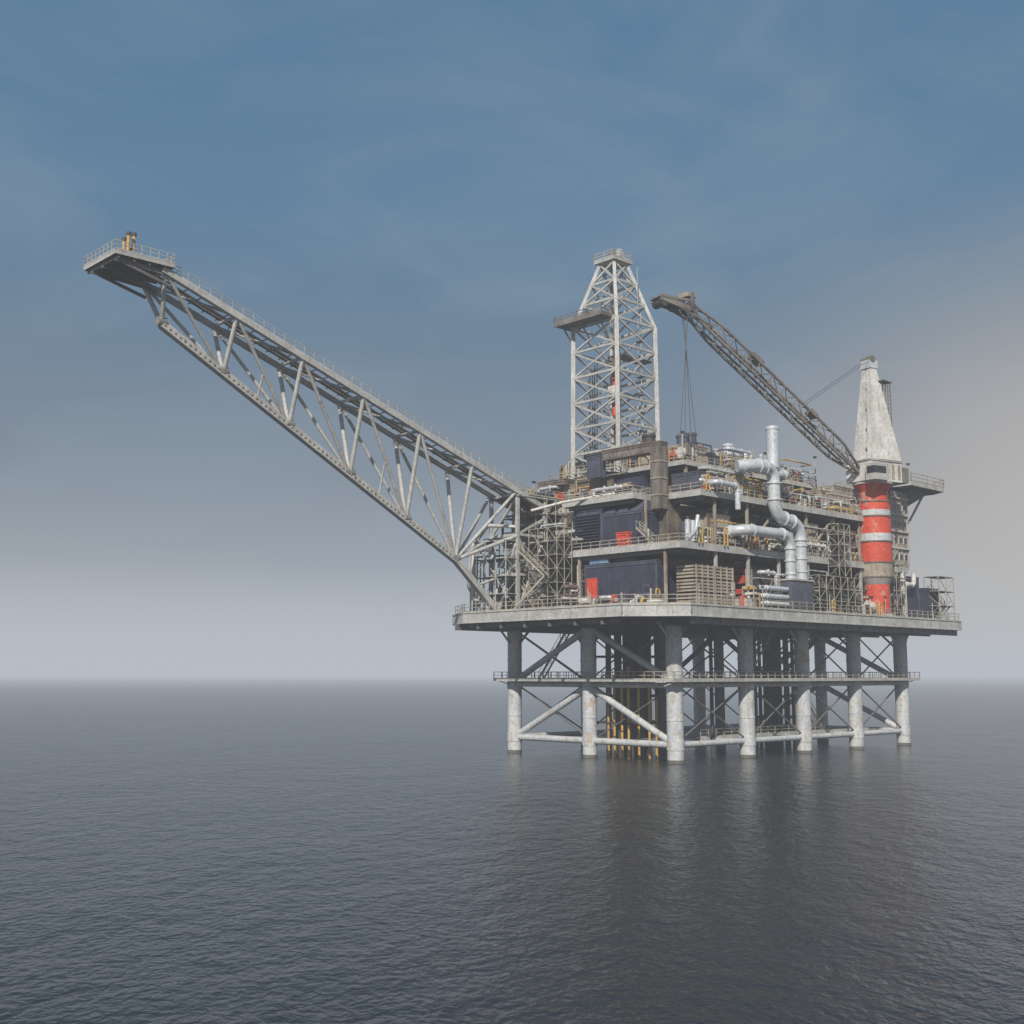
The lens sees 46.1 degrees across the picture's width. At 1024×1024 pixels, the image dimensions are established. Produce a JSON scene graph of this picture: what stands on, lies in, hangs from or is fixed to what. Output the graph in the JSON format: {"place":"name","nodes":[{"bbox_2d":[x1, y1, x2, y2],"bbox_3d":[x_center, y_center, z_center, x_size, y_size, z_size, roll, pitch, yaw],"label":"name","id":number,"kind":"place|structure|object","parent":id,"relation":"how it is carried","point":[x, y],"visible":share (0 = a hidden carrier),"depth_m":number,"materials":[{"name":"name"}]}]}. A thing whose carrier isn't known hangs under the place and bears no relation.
{"place":"outdoors","nodes":[
{"label":"outdoors","id":0,"kind":"place"},
{"bbox_2d":[0,676,1023,1023],"bbox_3d":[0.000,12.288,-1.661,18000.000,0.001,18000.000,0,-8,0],"label":"sea water","id":1,"kind":"structure","parent":0,"point":[302,850],"depth_m":80.69,"materials":[{"name":"grey liquid"}]},
{"bbox_2d":[452,425,961,763],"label":"offshore oil platform","id":2,"kind":"structure","parent":1,"relation":"in","point":[665,546],"depth_m":185.19,"materials":[{"name":"paint"}]},
{"bbox_2d":[83,231,549,609],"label":"flare boom","id":3,"kind":"object","parent":2,"relation":"attached to","point":[129,265],"visible":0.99,"depth_m":166.52,"materials":[{"name":"metal"}]},
{"bbox_2d":[553,248,659,478],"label":"drilling derrick","id":4,"kind":"object","parent":2,"relation":"on","point":[612,262],"visible":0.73,"depth_m":199.73,"materials":[{"name":"metal"}]},
{"bbox_2d":[650,291,908,616],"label":"pedestal crane","id":5,"kind":"object","parent":2,"relation":"on","point":[875,471],"visible":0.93,"depth_m":201.83,"materials":[{"name":"red paint"}]},
{"bbox_2d":[0,0,1023,675],"label":"sky","id":6,"kind":"structure","parent":0,"point":[412,193],"materials":[{"name":"blue"}]}
]}

